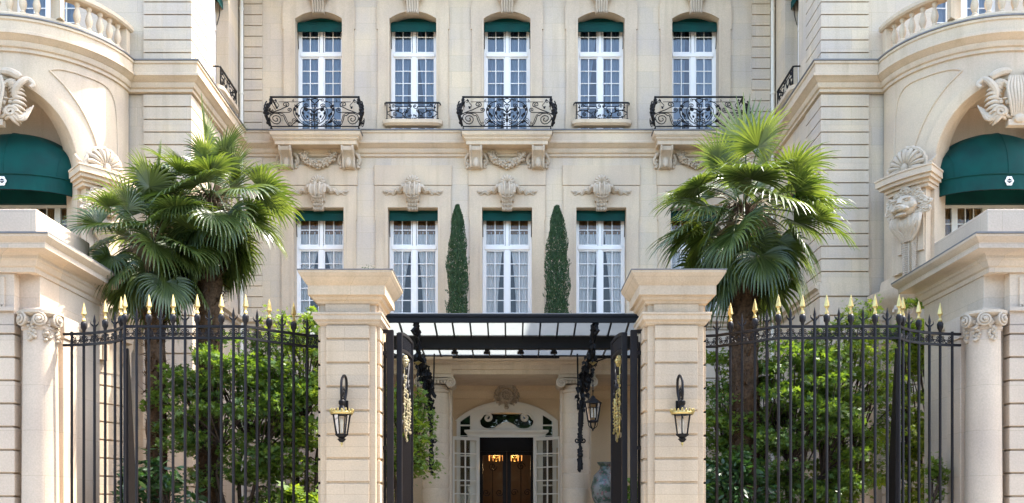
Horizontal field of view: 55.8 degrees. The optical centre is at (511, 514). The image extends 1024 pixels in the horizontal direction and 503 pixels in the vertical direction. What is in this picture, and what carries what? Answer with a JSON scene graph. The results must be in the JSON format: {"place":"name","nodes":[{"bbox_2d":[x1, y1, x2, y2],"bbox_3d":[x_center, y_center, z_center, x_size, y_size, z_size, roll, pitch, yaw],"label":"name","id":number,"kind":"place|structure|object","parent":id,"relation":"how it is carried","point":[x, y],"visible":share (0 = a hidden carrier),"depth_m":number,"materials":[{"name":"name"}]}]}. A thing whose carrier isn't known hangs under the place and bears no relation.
{"place":"outdoors","nodes":[
{"label":"outdoors","id":0,"kind":"place"},
{"bbox_2d":[0,0,1023,502],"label":"hotel building","id":1,"kind":"structure","parent":0,"point":[390,134],"depth_m":27.23,"materials":[{"name":"stone"}]},
{"bbox_2d":[0,133,72,204],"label":"awning","id":2,"kind":"object","parent":1,"relation":"attached to","point":[34,170],"visible":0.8,"depth_m":21.83,"materials":[{"name":"green fabric"}]},
{"bbox_2d":[17,0,74,23],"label":"window","id":3,"kind":"structure","parent":1,"relation":"in","point":[45,4],"depth_m":23.92,"materials":[{"name":"white paint"}]},
{"bbox_2d":[215,0,222,82],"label":"window","id":4,"kind":"structure","parent":1,"relation":"in","point":[220,2],"depth_m":26.54,"materials":[{"name":"white paint"}]},
{"bbox_2d":[297,18,341,128],"bbox_3d":[-5.510,-12.655,27.933,1.395,3.450,0.346,0,0,0],"label":"window","id":5,"kind":"structure","parent":1,"relation":"in","point":[319,40],"depth_m":27.99,"materials":[{"name":"white paint"}]},
{"bbox_2d":[296,211,343,312],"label":"window","id":6,"kind":"structure","parent":1,"relation":"in","point":[321,232],"depth_m":27.98,"materials":[{"name":"white paint"}]},
{"bbox_2d":[391,18,435,128],"bbox_3d":[-2.825,-12.655,27.934,1.395,3.450,0.348,0,0,0],"label":"window","id":7,"kind":"structure","parent":1,"relation":"in","point":[401,31],"depth_m":27.98,"materials":[{"name":"white paint"}]},
{"bbox_2d":[389,211,437,312],"bbox_3d":[-2.825,-7.250,27.922,1.485,3.080,0.324,0,0,0],"label":"window","id":8,"kind":"structure","parent":1,"relation":"in","point":[402,224],"depth_m":27.98,"materials":[{"name":"white paint"}]},
{"bbox_2d":[445,204,469,335],"bbox_3d":[-1.500,-6.135,26.606,0.720,4.850,0.752,0,0,0],"label":"cypress tree","id":9,"kind":"object","parent":1,"relation":"on","point":[456,254],"visible":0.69,"depth_m":26.45,"materials":[{"name":"green plant"}]},
{"bbox_2d":[453,436,478,502],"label":"door leaf","id":10,"kind":"structure","parent":1,"relation":"in","point":[476,439],"depth_m":24.17,"materials":[{"name":"beige paint"}]},
{"bbox_2d":[489,455,502,460],"bbox_3d":[-0.470,-2.190,28.600,0.444,1.220,0.428,0,0,0],"label":"chandelier","id":11,"kind":"object","parent":1,"relation":"hanging from","point":[499,457],"visible":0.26,"depth_m":28.59,"materials":[{"name":"metal"}]},
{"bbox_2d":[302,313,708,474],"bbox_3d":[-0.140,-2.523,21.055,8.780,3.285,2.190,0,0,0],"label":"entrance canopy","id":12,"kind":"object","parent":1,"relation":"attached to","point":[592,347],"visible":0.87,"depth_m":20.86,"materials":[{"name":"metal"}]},
{"bbox_2d":[413,361,425,425],"bbox_3d":[-1.973,-2.530,20.580,0.415,1.500,0.414,0,0,-30],"label":"hanging lantern","id":13,"kind":"object","parent":12,"relation":"hanging from","point":[423,406],"visible":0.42,"depth_m":20.52,"materials":[{"name":"metal"}]},
{"bbox_2d":[584,361,601,430],"bbox_3d":[1.693,-2.530,20.580,0.415,1.500,0.414,0,0,30],"label":"hanging lantern","id":14,"kind":"object","parent":12,"relation":"hanging from","point":[588,408],"visible":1,"depth_m":20.51,"materials":[{"name":"metal"}]},
{"bbox_2d":[460,414,552,502],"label":"inner door","id":15,"kind":"structure","parent":1,"relation":"in","point":[492,446],"depth_m":25.90,"materials":[{"name":"brown wood"}]},
{"bbox_2d":[484,18,529,128],"bbox_3d":[-0.140,-12.655,27.934,1.395,3.450,0.348,0,0,0],"label":"window","id":16,"kind":"structure","parent":1,"relation":"in","point":[510,35],"depth_m":27.97,"materials":[{"name":"white glass"}]},
{"bbox_2d":[483,211,531,312],"bbox_3d":[-0.140,-7.250,27.921,1.485,3.080,0.323,0,0,0],"label":"window","id":17,"kind":"structure","parent":1,"relation":"in","point":[513,227],"depth_m":27.98,"materials":[{"name":"white glass"}]},
{"bbox_2d":[511,455,521,460],"bbox_3d":[0.080,-2.190,28.600,0.444,1.220,0.428,0,0,0],"label":"chandelier","id":18,"kind":"object","parent":1,"relation":"hanging from","point":[518,456],"visible":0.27,"depth_m":28.58,"materials":[{"name":"metal"}]},
{"bbox_2d":[534,436,559,502],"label":"door leaf","id":19,"kind":"structure","parent":1,"relation":"in","point":[536,439],"depth_m":24.16,"materials":[{"name":"beige paint"}]},
{"bbox_2d":[543,204,571,335],"bbox_3d":[1.244,-6.125,26.601,0.807,4.830,0.827,0,0,0],"label":"cypress tree","id":20,"kind":"object","parent":1,"relation":"on","point":[555,252],"visible":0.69,"depth_m":26.43,"materials":[{"name":"green plant"}]},
{"bbox_2d":[578,18,622,128],"bbox_3d":[2.545,-12.655,27.930,1.395,3.450,0.340,0,0,0],"label":"window","id":21,"kind":"structure","parent":1,"relation":"in","point":[589,31],"depth_m":27.97,"materials":[{"name":"white paint"}]},
{"bbox_2d":[576,211,624,312],"bbox_3d":[2.545,-7.250,27.922,1.485,3.080,0.323,0,0,0],"label":"window","id":22,"kind":"structure","parent":1,"relation":"in","point":[591,226],"depth_m":27.98,"materials":[{"name":"white paint"}]},
{"bbox_2d":[591,462,610,502],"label":"vase","id":23,"kind":"object","parent":1,"relation":"on","point":[601,487],"visible":0.77,"depth_m":21.76,"materials":[{"name":"ceramic"}]},
{"bbox_2d":[672,18,716,128],"bbox_3d":[5.230,-12.655,27.935,1.395,3.450,0.350,0,0,0],"label":"window","id":24,"kind":"structure","parent":1,"relation":"in","point":[702,57],"depth_m":27.98,"materials":[{"name":"white paint"}]},
{"bbox_2d":[671,211,717,312],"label":"window","id":25,"kind":"structure","parent":1,"relation":"in","point":[673,264],"depth_m":28.04,"materials":[{"name":"white glass"}]},
{"bbox_2d":[791,0,798,81],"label":"window","id":26,"kind":"structure","parent":1,"relation":"in","point":[793,1],"depth_m":26.52,"materials":[{"name":"white paint"}]},
{"bbox_2d":[936,0,994,23],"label":"window","id":27,"kind":"structure","parent":1,"relation":"in","point":[965,4],"depth_m":23.91,"materials":[{"name":"white paint"}]},
{"bbox_2d":[939,133,1023,204],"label":"awning","id":28,"kind":"object","parent":1,"relation":"attached to","point":[985,169],"visible":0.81,"depth_m":21.80,"materials":[{"name":"green fabric"}]},
{"bbox_2d":[627,474,637,502],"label":"shrub","id":29,"kind":"object","parent":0,"point":[628,489],"visible":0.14,"depth_m":19.56,"materials":[{"name":"green plant"}]},
{"bbox_2d":[706,347,762,501],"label":"maple tree","id":30,"kind":"object","parent":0,"point":[723,360],"visible":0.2,"depth_m":19.10,"materials":[{"name":"green plant"}]},
{"bbox_2d":[706,450,776,502],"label":"shrub","id":31,"kind":"object","parent":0,"point":[723,492],"visible":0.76,"depth_m":17.77,"materials":[{"name":"green plant"}]},
{"bbox_2d":[645,92,857,499],"bbox_3d":[4.580,-3.467,18.852,4.135,9.434,3.741,0,0,40],"label":"palm tree","id":32,"kind":"object","parent":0,"point":[752,251],"visible":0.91,"depth_m":18.38,"materials":[{"name":"green plant"}]},
{"bbox_2d":[706,334,891,502],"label":"maple tree","id":33,"kind":"object","parent":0,"point":[808,425],"visible":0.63,"depth_m":18.62,"materials":[{"name":"green plant"}]},
{"bbox_2d":[783,294,916,502],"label":"maple tree","id":34,"kind":"object","parent":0,"point":[869,377],"visible":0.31,"depth_m":19.46,"materials":[{"name":"green plant"}]},
{"bbox_2d":[871,297,923,502],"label":"maple tree","id":35,"kind":"object","parent":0,"point":[913,418],"visible":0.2,"depth_m":20.10,"materials":[{"name":"green plant"}]},
{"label":"courtyard","id":36,"kind":"structure","parent":0,"visible":0},
{"bbox_2d":[0,209,123,502],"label":"gate pillar","id":37,"kind":"structure","parent":36,"relation":"on","point":[52,273],"depth_m":16.16,"materials":[{"name":"stone"}]},
{"bbox_2d":[63,294,319,502],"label":"iron fence","id":38,"kind":"object","parent":36,"relation":"on","point":[128,474],"visible":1,"depth_m":15.66,"materials":[{"name":"metal"}]},
{"bbox_2d":[297,269,403,502],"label":"gate pier","id":39,"kind":"structure","parent":36,"relation":"on","point":[356,306],"depth_m":15.61,"materials":[{"name":"stone"}]},
{"bbox_2d":[329,374,353,446],"bbox_3d":[-2.690,-1.661,15.349,0.396,1.162,0.543,0,0,0],"label":"wall lantern","id":40,"kind":"object","parent":39,"relation":"attached to","point":[343,410],"depth_m":15.23,"materials":[{"name":"metal"}]},
{"bbox_2d":[382,329,393,502],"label":"gate post","id":41,"kind":"object","parent":39,"relation":"attached to","point":[389,353],"visible":0.87,"depth_m":16.07,"materials":[{"name":"metal"}]},
{"bbox_2d":[397,332,412,502],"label":"gate leaf","id":42,"kind":"object","parent":39,"relation":"attached to","point":[404,444],"visible":1,"depth_m":16.93,"materials":[{"name":"paint"}]},
{"bbox_2d":[386,381,445,502],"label":"maple tree","id":43,"kind":"object","parent":36,"relation":"on","point":[419,464],"visible":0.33,"depth_m":19.94,"materials":[{"name":"green plant"}]},
{"bbox_2d":[620,269,726,502],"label":"gate pier","id":44,"kind":"structure","parent":36,"relation":"on","point":[667,306],"depth_m":15.61,"materials":[{"name":"stone"}]},
{"bbox_2d":[611,332,626,502],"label":"gate leaf","id":45,"kind":"object","parent":44,"relation":"attached to","point":[619,444],"visible":1,"depth_m":16.92,"materials":[{"name":"paint"}]},
{"bbox_2d":[630,329,641,502],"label":"gate post","id":46,"kind":"object","parent":44,"relation":"attached to","point":[634,353],"visible":0.87,"depth_m":16.07,"materials":[{"name":"metal"}]},
{"bbox_2d":[670,374,694,446],"bbox_3d":[2.690,-1.661,15.349,0.396,1.162,0.543,0,0,0],"label":"wall lantern","id":47,"kind":"object","parent":44,"relation":"attached to","point":[680,409],"depth_m":15.23,"materials":[{"name":"metal"}]},
{"bbox_2d":[704,294,960,502],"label":"iron fence","id":48,"kind":"object","parent":36,"relation":"on","point":[895,474],"visible":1,"depth_m":15.66,"materials":[{"name":"metal"}]},
{"bbox_2d":[920,451,950,502],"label":"shrub","id":49,"kind":"object","parent":36,"relation":"on","point":[934,476],"visible":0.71,"depth_m":16.73,"materials":[{"name":"green plant"}]},
{"bbox_2d":[891,209,1023,502],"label":"gate lodge","id":50,"kind":"structure","parent":36,"relation":"on","point":[969,276],"depth_m":16.16,"materials":[{"name":"stone"}]},
{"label":"planting bed","id":51,"kind":"structure","parent":36,"relation":"on","visible":0},
{"bbox_2d":[60,143,230,502],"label":"palm tree","id":52,"kind":"object","parent":51,"relation":"on","point":[142,270],"visible":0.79,"depth_m":18.50,"materials":[{"name":"green plant"}]},
{"bbox_2d":[110,447,207,502],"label":"shrub","id":53,"kind":"object","parent":51,"relation":"on","point":[166,484],"visible":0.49,"depth_m":17.75,"materials":[{"name":"green plant"}]},
{"bbox_2d":[115,93,304,502],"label":"palm tree","id":54,"kind":"object","parent":51,"relation":"on","point":[209,164],"visible":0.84,"depth_m":19.00,"materials":[{"name":"green plant"}]},
{"bbox_2d":[138,330,317,502],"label":"maple tree","id":55,"kind":"object","parent":51,"relation":"on","point":[227,410],"visible":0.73,"depth_m":18.61,"materials":[{"name":"green plant"}]},
{"bbox_2d":[242,304,319,493],"bbox_3d":[-4.138,-1.495,19.478,2.538,5.498,2.289,0,0,0],"label":"shrub","id":56,"kind":"object","parent":51,"relation":"on","point":[301,440],"visible":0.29,"depth_m":19.05,"materials":[{"name":"green plant"}]},
{"bbox_2d":[263,480,317,502],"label":"shrub","id":57,"kind":"object","parent":51,"relation":"on","point":[300,496],"visible":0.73,"depth_m":17.56,"materials":[{"name":"green plant"}]}
]}

